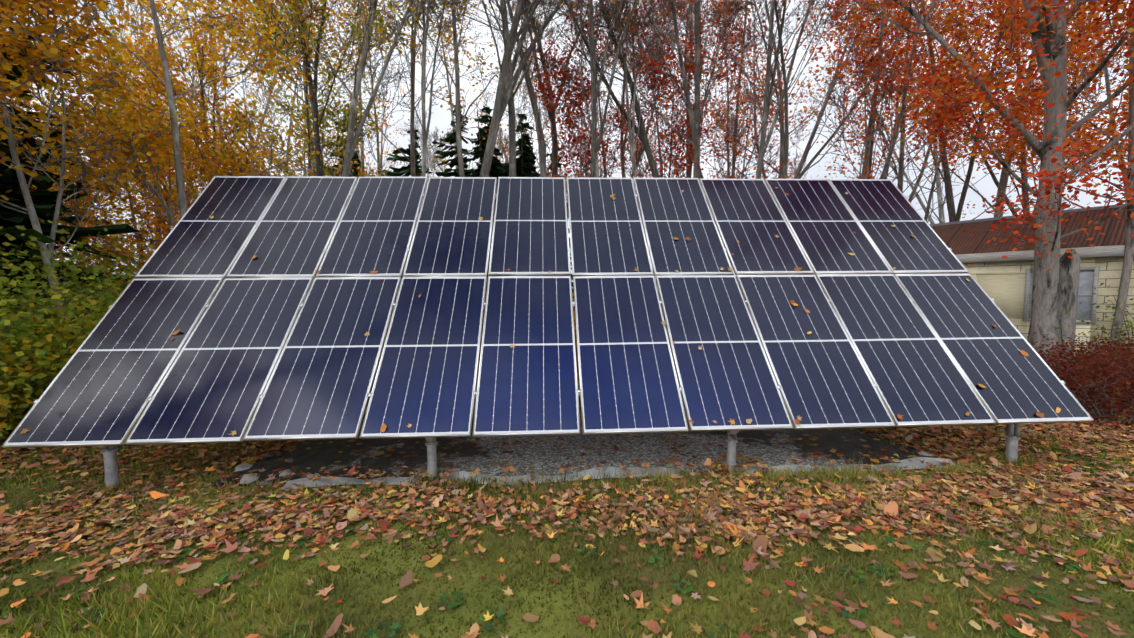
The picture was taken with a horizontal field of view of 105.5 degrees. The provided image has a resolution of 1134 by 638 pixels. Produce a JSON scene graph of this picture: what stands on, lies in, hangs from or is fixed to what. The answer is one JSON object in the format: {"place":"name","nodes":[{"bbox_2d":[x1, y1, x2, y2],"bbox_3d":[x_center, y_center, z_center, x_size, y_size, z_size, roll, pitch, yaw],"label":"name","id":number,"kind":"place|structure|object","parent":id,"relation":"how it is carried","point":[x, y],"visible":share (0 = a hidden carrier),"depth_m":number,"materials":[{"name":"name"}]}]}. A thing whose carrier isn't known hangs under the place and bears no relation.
{"place":"outdoors","nodes":[
{"label":"outdoors","id":0,"kind":"place"},
{"bbox_2d":[4,176,1091,444],"bbox_3d":[0.062,-0.561,5.445,10.557,4.209,0.060,-1,-38,-3],"label":"panel","id":1,"kind":"object","parent":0,"point":[100,388],"depth_m":5.01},
{"bbox_2d":[0,0,1129,287],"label":"forest foliage","id":2,"kind":"object","parent":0,"point":[126,104],"visible":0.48,"depth_m":13.16,"materials":[{"name":"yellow plant"}]},
{"bbox_2d":[0,387,1133,637],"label":"grass","id":3,"kind":"structure","parent":0,"point":[42,607],"depth_m":3.02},
{"bbox_2d":[0,297,1133,637],"bbox_3d":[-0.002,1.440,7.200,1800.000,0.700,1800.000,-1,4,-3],"label":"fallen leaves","id":4,"kind":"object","parent":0,"point":[512,627],"depth_m":2.85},
{"bbox_2d":[0,46,129,332],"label":"conifer","id":5,"kind":"object","parent":4,"relation":"on","point":[34,204],"visible":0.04,"depth_m":7.94,"materials":[{"name":"green plant"}]},
{"bbox_2d":[38,122,110,263],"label":"tree","id":6,"kind":"object","parent":4,"relation":"on","point":[82,201],"visible":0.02,"depth_m":16.93,"materials":[{"name":"yellow plant"}]},
{"bbox_2d":[0,0,171,332],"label":"tree","id":7,"kind":"object","parent":4,"relation":"on","point":[30,209],"visible":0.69,"depth_m":6.87,"materials":[{"name":"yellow plant"}]},
{"bbox_2d":[8,24,164,267],"bbox_3d":[-15.657,-4.361,14.839,4.720,11.447,5.559,0,4,10],"label":"tree","id":8,"kind":"object","parent":4,"relation":"on","point":[83,155],"visible":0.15,"depth_m":14.47,"materials":[{"name":"yellow plant"}]},
{"bbox_2d":[56,98,191,274],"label":"tree","id":9,"kind":"object","parent":4,"relation":"on","point":[133,216],"visible":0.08,"depth_m":11.13,"materials":[{"name":"yellow plant"}]},
{"bbox_2d":[36,19,229,246],"bbox_3d":[-13.857,-4.206,14.806,5.222,11.115,4.675,-3,4,-35],"label":"tree","id":10,"kind":"object","parent":4,"relation":"on","point":[192,83],"visible":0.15,"depth_m":14.00,"materials":[{"name":"yellow plant"}]},
{"bbox_2d":[45,0,220,241],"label":"tree","id":11,"kind":"object","parent":4,"relation":"on","point":[135,9],"visible":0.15,"depth_m":21.27,"materials":[{"name":"orange plant"}]},
{"bbox_2d":[53,94,259,287],"bbox_3d":[-9.213,-1.798,10.095,4.907,6.833,2.881,-3,5,-37],"label":"tree","id":12,"kind":"object","parent":4,"relation":"on","point":[169,222],"visible":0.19,"depth_m":9.98,"materials":[{"name":"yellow plant"}]},
{"bbox_2d":[86,37,243,249],"bbox_3d":[-16.428,-5.144,17.118,5.619,12.726,4.268,1,4,21],"label":"tree","id":13,"kind":"object","parent":4,"relation":"on","point":[145,160],"depth_m":17.14,"materials":[{"name":"yellow plant"}]},
{"bbox_2d":[23,0,316,226],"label":"tree","id":14,"kind":"object","parent":4,"relation":"on","point":[182,201],"visible":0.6,"depth_m":8.34,"materials":[{"name":"grey plant"}]},
{"bbox_2d":[99,0,278,219],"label":"tree","id":15,"kind":"object","parent":4,"relation":"on","point":[202,93],"visible":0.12,"depth_m":14.63,"materials":[{"name":"yellow plant"}]},
{"bbox_2d":[124,0,323,199],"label":"tree","id":16,"kind":"object","parent":4,"relation":"on","point":[268,100],"visible":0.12,"depth_m":23.42,"materials":[{"name":"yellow plant"}]},
{"bbox_2d":[181,75,284,186],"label":"tree","id":17,"kind":"object","parent":4,"relation":"on","point":[245,108],"visible":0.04,"depth_m":30.36,"materials":[{"name":"yellow plant"}]},
{"bbox_2d":[165,0,374,176],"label":"tree","id":18,"kind":"object","parent":4,"relation":"on","point":[308,123],"visible":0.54,"depth_m":13.61,"materials":[{"name":"yellow plant"}]},
{"bbox_2d":[233,0,351,175],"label":"tree","id":19,"kind":"object","parent":4,"relation":"on","point":[291,122],"visible":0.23,"depth_m":29.08,"materials":[{"name":"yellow plant"}]},
{"bbox_2d":[0,2,590,367],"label":"conifer foliage","id":20,"kind":"object","parent":4,"relation":"on","point":[44,209],"visible":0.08,"depth_m":8.31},
{"bbox_2d":[175,0,418,175],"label":"tree","id":21,"kind":"object","parent":4,"relation":"on","point":[316,126],"visible":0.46,"depth_m":12.63,"materials":[{"name":"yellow plant"}]},
{"bbox_2d":[206,2,389,176],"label":"tree","id":22,"kind":"object","parent":4,"relation":"on","point":[362,152],"visible":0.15,"depth_m":23.53,"materials":[{"name":"grey plant"}]},
{"bbox_2d":[217,1,403,176],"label":"tree","id":23,"kind":"object","parent":4,"relation":"on","point":[288,113],"visible":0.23,"depth_m":17.93,"materials":[{"name":"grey plant"}]},
{"bbox_2d":[255,50,384,276],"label":"tree","id":24,"kind":"object","parent":4,"relation":"on","point":[304,138],"visible":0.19,"depth_m":26.19,"materials":[{"name":"grey plant"}]},
{"bbox_2d":[204,0,459,176],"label":"tree","id":25,"kind":"object","parent":4,"relation":"on","point":[351,142],"visible":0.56,"depth_m":11.46,"materials":[{"name":"grey plant"}]},
{"bbox_2d":[355,113,396,176],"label":"tree","id":26,"kind":"object","parent":4,"relation":"on","point":[380,154],"visible":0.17,"depth_m":36.30,"materials":[{"name":"grey plant"}]},
{"bbox_2d":[337,0,415,176],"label":"tree","id":27,"kind":"object","parent":4,"relation":"on","point":[381,94],"visible":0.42,"depth_m":29.13,"materials":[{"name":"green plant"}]},
{"bbox_2d":[323,60,442,176],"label":"tree","id":28,"kind":"object","parent":4,"relation":"on","point":[389,127],"visible":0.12,"depth_m":39.79,"materials":[{"name":"grey plant"}]},
{"bbox_2d":[287,0,524,245],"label":"tree","id":29,"kind":"object","parent":4,"relation":"on","point":[412,135],"visible":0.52,"depth_m":15.66,"materials":[{"name":"grey plant"}]},
{"bbox_2d":[393,75,449,177],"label":"tree","id":30,"kind":"object","parent":4,"relation":"on","point":[427,147],"visible":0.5,"depth_m":46.81,"materials":[{"name":"grey plant"}]},
{"bbox_2d":[381,0,470,208],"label":"tree","id":31,"kind":"object","parent":4,"relation":"on","point":[424,43],"visible":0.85,"depth_m":11.64,"materials":[{"name":"grey plant"}]},
{"bbox_2d":[312,0,545,353],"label":"tree","id":32,"kind":"object","parent":4,"relation":"on","point":[458,129],"visible":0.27,"depth_m":12.62,"materials":[{"name":"grey plant"}]},
{"bbox_2d":[396,0,535,176],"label":"tree","id":33,"kind":"object","parent":4,"relation":"on","point":[451,107],"visible":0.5,"depth_m":28.15,"materials":[{"name":"grey plant"}]},
{"bbox_2d":[472,102,503,313],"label":"conifer","id":34,"kind":"object","parent":4,"relation":"on","point":[482,160],"visible":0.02,"depth_m":18.92,"materials":[{"name":"green plant"}]},
{"bbox_2d":[390,0,588,176],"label":"tree","id":35,"kind":"object","parent":4,"relation":"on","point":[537,120],"visible":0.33,"depth_m":15.85,"materials":[{"name":"grey plant"}]},
{"bbox_2d":[467,91,551,176],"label":"tree","id":36,"kind":"object","parent":4,"relation":"on","point":[502,149],"visible":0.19,"depth_m":32.67,"materials":[{"name":"grey plant"}]},
{"bbox_2d":[496,68,537,156],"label":"tree","id":37,"kind":"object","parent":4,"relation":"on","point":[524,97],"visible":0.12,"depth_m":38.00,"materials":[{"name":"grey plant"}]},
{"bbox_2d":[516,116,530,176],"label":"conifer","id":38,"kind":"object","parent":4,"relation":"on","point":[522,170],"visible":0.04,"depth_m":21.01,"materials":[{"name":"green plant"}]},
{"bbox_2d":[489,0,567,176],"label":"tree","id":39,"kind":"object","parent":4,"relation":"on","point":[512,130],"visible":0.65,"depth_m":13.44,"materials":[{"name":"grey plant"}]},
{"bbox_2d":[500,45,577,175],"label":"tree","id":40,"kind":"object","parent":4,"relation":"on","point":[545,121],"visible":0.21,"depth_m":30.68,"materials":[{"name":"grey plant"}]},
{"bbox_2d":[462,0,622,176],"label":"tree","id":41,"kind":"object","parent":4,"relation":"on","point":[503,93],"visible":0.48,"depth_m":13.30,"materials":[{"name":"grey plant"}]},
{"bbox_2d":[461,0,630,174],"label":"tree","id":42,"kind":"object","parent":4,"relation":"on","point":[554,138],"visible":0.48,"depth_m":17.79,"materials":[{"name":"grey plant"}]},
{"bbox_2d":[33,193,1065,449],"bbox_3d":[0.062,-0.453,5.489,10.700,4.030,0.201,-1,-38,-3],"label":"array racking","id":43,"kind":"object","parent":4,"relation":"on","point":[1017,425],"visible":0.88,"depth_m":4.60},
{"bbox_2d":[1,176,1093,447],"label":"panel frames","id":44,"kind":"structure","parent":43,"relation":"attached to","point":[371,386],"depth_m":4.99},
{"bbox_2d":[100,319,1020,487],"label":"support posts","id":45,"kind":"object","parent":4,"relation":"on","point":[1012,436],"visible":0.31,"depth_m":4.30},
{"bbox_2d":[0,373,1133,637],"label":"lawn leaves","id":46,"kind":"object","parent":4,"relation":"on","point":[758,539],"visible":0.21,"depth_m":3.61,"materials":[{"name":"brown plant"}]},
{"bbox_2d":[0,425,1133,637],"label":"lawn weeds","id":47,"kind":"object","parent":4,"relation":"on","point":[372,634],"visible":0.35,"depth_m":2.85,"materials":[{"name":"green plant"}]},
{"bbox_2d":[535,0,622,177],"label":"tree","id":48,"kind":"object","parent":4,"relation":"on","point":[597,112],"visible":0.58,"depth_m":14.02,"materials":[{"name":"grey plant"}]},
{"bbox_2d":[531,0,631,176],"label":"tree","id":49,"kind":"object","parent":4,"relation":"on","point":[603,96],"visible":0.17,"depth_m":30.34,"materials":[{"name":"red plant"}]},
{"bbox_2d":[209,395,960,486],"bbox_3d":[0.244,1.467,6.261,7.800,0.051,3.700,-1,4,-3],"label":"gravel bed","id":50,"kind":"object","parent":4,"relation":"on","point":[539,452],"visible":0.29,"depth_m":4.98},
{"bbox_2d":[225,397,926,477],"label":"fallen leaves","id":51,"kind":"object","parent":50,"relation":"on","point":[390,450],"visible":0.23,"depth_m":4.95,"materials":[{"name":"brown plant"}]},
{"bbox_2d":[235,451,930,483],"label":"bed stones","id":52,"kind":"object","parent":50,"relation":"on","point":[243,466],"visible":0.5,"depth_m":4.46,"materials":[{"name":"grey"}]},
{"bbox_2d":[566,96,617,247],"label":"tree","id":53,"kind":"object","parent":4,"relation":"on","point":[587,140],"visible":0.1,"depth_m":33.72,"materials":[{"name":"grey plant"}]},
{"bbox_2d":[532,0,659,202],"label":"tree","id":54,"kind":"object","parent":4,"relation":"on","point":[606,170],"visible":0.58,"depth_m":16.04,"materials":[{"name":"red plant"}]},
{"bbox_2d":[527,0,665,176],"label":"tree","id":55,"kind":"object","parent":4,"relation":"on","point":[595,148],"visible":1,"depth_m":11.61,"materials":[{"name":"grey plant"}]},
{"bbox_2d":[528,0,665,177],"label":"tree","id":56,"kind":"object","parent":4,"relation":"on","point":[642,136],"visible":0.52,"depth_m":14.74,"materials":[{"name":"grey plant"}]},
{"bbox_2d":[282,457,956,489],"bbox_3d":[0.687,1.569,4.399,6.900,0.066,0.248,-1,4,-3],"label":"gravel edging","id":57,"kind":"object","parent":4,"relation":"on","point":[915,462],"visible":0.56,"depth_m":4.38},
{"bbox_2d":[600,98,659,187],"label":"tree","id":58,"kind":"object","parent":4,"relation":"on","point":[641,172],"visible":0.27,"depth_m":36.70,"materials":[{"name":"red plant"}]},
{"bbox_2d":[570,0,693,178],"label":"tree","id":59,"kind":"object","parent":4,"relation":"on","point":[622,147],"visible":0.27,"depth_m":18.49,"materials":[{"name":"red plant"}]},
{"bbox_2d":[590,0,676,246],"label":"tree","id":60,"kind":"object","parent":4,"relation":"on","point":[631,141],"visible":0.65,"depth_m":14.35,"materials":[{"name":"red plant"}]},
{"bbox_2d":[615,6,693,177],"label":"tree","id":61,"kind":"object","parent":4,"relation":"on","point":[660,157],"visible":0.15,"depth_m":26.25,"materials":[{"name":"red plant"}]},
{"bbox_2d":[557,0,765,263],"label":"tree","id":62,"kind":"object","parent":4,"relation":"on","point":[685,43],"visible":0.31,"depth_m":18.36,"materials":[{"name":"grey plant"}]},
{"bbox_2d":[563,0,777,177],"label":"tree","id":63,"kind":"object","parent":4,"relation":"on","point":[695,122],"visible":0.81,"depth_m":14.24,"materials":[{"name":"grey plant"}]},
{"bbox_2d":[610,26,782,223],"bbox_3d":[4.888,-5.359,16.997,6.815,12.868,5.438,-1,4,-3],"label":"tree","id":64,"kind":"object","parent":4,"relation":"on","point":[677,144],"visible":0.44,"depth_m":16.75,"materials":[{"name":"red plant"}]},
{"bbox_2d":[640,0,759,177],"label":"tree","id":65,"kind":"object","parent":4,"relation":"on","point":[690,174],"visible":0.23,"depth_m":23.73,"materials":[{"name":"red plant"}]},
{"bbox_2d":[647,0,814,265],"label":"tree","id":66,"kind":"object","parent":4,"relation":"on","point":[735,127],"visible":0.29,"depth_m":22.22,"materials":[{"name":"grey plant"}]},
{"bbox_2d":[709,69,770,177],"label":"tree","id":67,"kind":"object","parent":4,"relation":"on","point":[730,121],"visible":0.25,"depth_m":33.90,"materials":[{"name":"red plant"}]},
{"bbox_2d":[663,0,839,178],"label":"tree","id":68,"kind":"object","parent":4,"relation":"on","point":[768,94],"visible":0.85,"depth_m":13.83,"materials":[{"name":"grey plant"}]},
{"bbox_2d":[692,25,811,178],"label":"tree","id":69,"kind":"object","parent":4,"relation":"on","point":[757,128],"visible":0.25,"depth_m":34.84,"materials":[{"name":"grey plant"}]},
{"bbox_2d":[739,135,779,178],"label":"tree","id":70,"kind":"object","parent":4,"relation":"on","point":[767,153],"visible":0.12,"depth_m":43.42,"materials":[{"name":"grey plant"}]},
{"bbox_2d":[659,0,879,178],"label":"tree","id":71,"kind":"object","parent":4,"relation":"on","point":[781,148],"visible":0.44,"depth_m":19.36,"materials":[{"name":"red plant"}]},
{"bbox_2d":[700,0,868,178],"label":"tree","id":72,"kind":"object","parent":4,"relation":"on","point":[785,137],"visible":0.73,"depth_m":13.67,"materials":[{"name":"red plant"}]},
{"bbox_2d":[770,152,802,178],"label":"tree","id":73,"kind":"object","parent":4,"relation":"on","point":[795,161],"visible":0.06,"depth_m":46.22,"materials":[{"name":"grey plant"}]},
{"bbox_2d":[787,116,809,178],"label":"tree","id":74,"kind":"object","parent":4,"relation":"on","point":[798,137],"visible":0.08,"depth_m":48.04,"materials":[{"name":"grey plant"}]},
{"bbox_2d":[809,11,954,209],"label":"tree","id":75,"kind":"object","parent":4,"relation":"on","point":[892,137],"visible":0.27,"depth_m":29.67,"materials":[{"name":"grey plant"}]},
{"bbox_2d":[777,0,1013,178],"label":"tree","id":76,"kind":"object","parent":4,"relation":"on","point":[799,173],"visible":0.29,"depth_m":19.58,"materials":[{"name":"grey plant"}]},
{"bbox_2d":[813,0,1009,178],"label":"tree","id":77,"kind":"object","parent":4,"relation":"on","point":[872,142],"visible":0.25,"depth_m":21.01,"materials":[{"name":"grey plant"}]},
{"bbox_2d":[811,0,1016,181],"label":"tree","id":78,"kind":"object","parent":4,"relation":"on","point":[868,140],"visible":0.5,"depth_m":15.55,"materials":[{"name":"red plant"}]},
{"bbox_2d":[828,0,1027,202],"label":"tree","id":79,"kind":"object","parent":4,"relation":"on","point":[900,168],"visible":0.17,"depth_m":21.19,"materials":[{"name":"grey plant"}]},
{"bbox_2d":[924,58,999,222],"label":"tree","id":80,"kind":"object","parent":4,"relation":"on","point":[930,198],"visible":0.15,"depth_m":26.13,"materials":[{"name":"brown plant"}]},
{"bbox_2d":[847,12,1097,223],"bbox_3d":[24.767,-11.955,29.091,8.621,24.180,12.766,-3,4,-30],"label":"tree","id":81,"kind":"object","parent":4,"relation":"on","point":[941,217],"visible":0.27,"depth_m":29.88,"materials":[{"name":"grey plant"}]},
{"bbox_2d":[838,0,1113,221],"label":"tree","id":82,"kind":"object","parent":4,"relation":"on","point":[953,215],"visible":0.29,"depth_m":16.06,"materials":[{"name":"red plant"}]},
{"bbox_2d":[890,2,1080,214],"bbox_3d":[17.796,-7.866,18.505,6.766,17.491,5.498,-1,4,-3],"label":"tree","id":83,"kind":"object","parent":4,"relation":"on","point":[996,182],"visible":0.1,"depth_m":18.41,"materials":[{"name":"brown plant"}]},
{"bbox_2d":[891,0,1128,216],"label":"tree","id":84,"kind":"object","parent":4,"relation":"on","point":[1003,180],"visible":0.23,"depth_m":17.42,"materials":[{"name":"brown plant"}]},
{"bbox_2d":[899,0,1133,352],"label":"maple tree","id":85,"kind":"object","parent":4,"relation":"on","point":[1125,276],"visible":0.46,"depth_m":9.33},
{"bbox_2d":[1066,1,1081,25],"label":"tree branch","id":86,"kind":"object","parent":85,"relation":"attached to","point":[1070,12],"visible":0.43,"depth_m":8.98,"materials":[{"name":"brown plant"}]},
{"bbox_2d":[1063,18,1133,179],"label":"tree branch","id":87,"kind":"object","parent":85,"relation":"attached to","point":[1107,146],"visible":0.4,"depth_m":8.88,"materials":[{"name":"brown plant"}]},
{"bbox_2d":[1066,19,1133,137],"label":"tree branch","id":88,"kind":"object","parent":85,"relation":"attached to","point":[1095,111],"visible":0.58,"depth_m":9.13,"materials":[{"name":"brown plant"}]},
{"bbox_2d":[956,8,1128,213],"bbox_3d":[18.426,-7.290,13.498,6.400,16.965,12.025,-1,4,-3],"label":"tree","id":89,"kind":"object","parent":4,"relation":"on","point":[1106,74],"visible":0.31,"depth_m":14.35,"materials":[{"name":"grey plant"}]},
{"bbox_2d":[1022,0,1066,345],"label":"tree trunk","id":90,"kind":"object","parent":4,"relation":"on","point":[1045,300],"visible":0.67,"depth_m":9.29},
{"bbox_2d":[841,0,1042,158],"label":"tree branch","id":91,"kind":"object","parent":90,"relation":"attached to","point":[1033,141],"visible":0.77,"depth_m":9.38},
{"bbox_2d":[826,0,1133,271],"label":"maple foliage","id":92,"kind":"object","parent":90,"relation":"attached to","point":[940,120],"visible":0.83,"depth_m":9.35,"materials":[{"name":"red plant"}]},
{"bbox_2d":[923,68,1037,194],"bbox_3d":[9.193,-4.102,9.220,2.718,3.142,1.720,1,4,23],"label":"maple limb","id":93,"kind":"object","parent":90,"relation":"attached to","point":[1004,164],"visible":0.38,"depth_m":9.48,"materials":[{"name":"brown plant"}]},
{"bbox_2d":[998,136,1097,250],"bbox_3d":[9.638,-2.393,8.788,1.248,2.153,2.366,3,5,42],"label":"maple limb","id":94,"kind":"object","parent":90,"relation":"attached to","point":[1058,229],"visible":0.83,"depth_m":8.55,"materials":[{"name":"red plant"}]},
{"bbox_2d":[1038,0,1057,44],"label":"tree branch","id":95,"kind":"object","parent":90,"relation":"attached to","point":[1051,26],"visible":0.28,"depth_m":9.01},
{"bbox_2d":[1045,0,1133,109],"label":"maple limb","id":96,"kind":"object","parent":90,"relation":"attached to","point":[1083,85],"visible":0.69,"depth_m":8.07,"materials":[{"name":"brown plant"}]},
{"bbox_2d":[1061,150,1133,237],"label":"maple limb","id":97,"kind":"object","parent":90,"relation":"attached to","point":[1098,221],"visible":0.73,"depth_m":8.82,"materials":[{"name":"brown plant"}]},
{"bbox_2d":[962,256,1133,355],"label":"shed walls","id":98,"kind":"structure","parent":4,"relation":"on","point":[1110,270],"depth_m":9.77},
{"bbox_2d":[976,271,1025,316],"bbox_3d":[11.141,-0.637,11.114,0.031,1.140,0.917,-3,4,-34],"label":"boarded shed opening","id":99,"kind":"object","parent":98,"relation":"in","point":[1005,290],"visible":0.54,"depth_m":10.99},
{"bbox_2d":[930,206,1126,254],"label":"shed roof","id":100,"kind":"structure","parent":98,"relation":"on","point":[955,238],"depth_m":11.14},
{"bbox_2d":[929,203,1126,225],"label":"roof ridge","id":101,"kind":"structure","parent":100,"relation":"on","point":[1013,216],"depth_m":12.39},
{"bbox_2d":[955,245,1133,323],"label":"house trim","id":102,"kind":"structure","parent":98,"relation":"attached to","point":[1102,251],"depth_m":10.43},
{"bbox_2d":[1028,270,1093,319],"bbox_3d":[11.769,-0.569,10.290,0.007,1.156,1.006,-3,4,-34],"label":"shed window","id":103,"kind":"structure","parent":98,"relation":"in","point":[1086,277],"depth_m":9.98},
{"bbox_2d":[1027,249,1079,369],"bbox_3d":[10.893,-0.025,9.695,0.902,3.060,0.680,-1,4,-3],"label":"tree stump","id":104,"kind":"object","parent":4,"relation":"on","point":[1069,271],"visible":0.33,"depth_m":9.49,"materials":[{"name":"grey plant"}]},
{"bbox_2d":[1030,2,1127,210],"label":"tree","id":105,"kind":"object","parent":4,"relation":"on","point":[1122,45],"visible":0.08,"depth_m":18.88,"materials":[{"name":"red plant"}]},
{"bbox_2d":[0,197,1133,462],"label":"shrub","id":106,"kind":"object","parent":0,"point":[56,329],"depth_m":6.05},
{"bbox_2d":[6,0,1129,288],"label":"sky","id":107,"kind":"structure","parent":0,"point":[441,118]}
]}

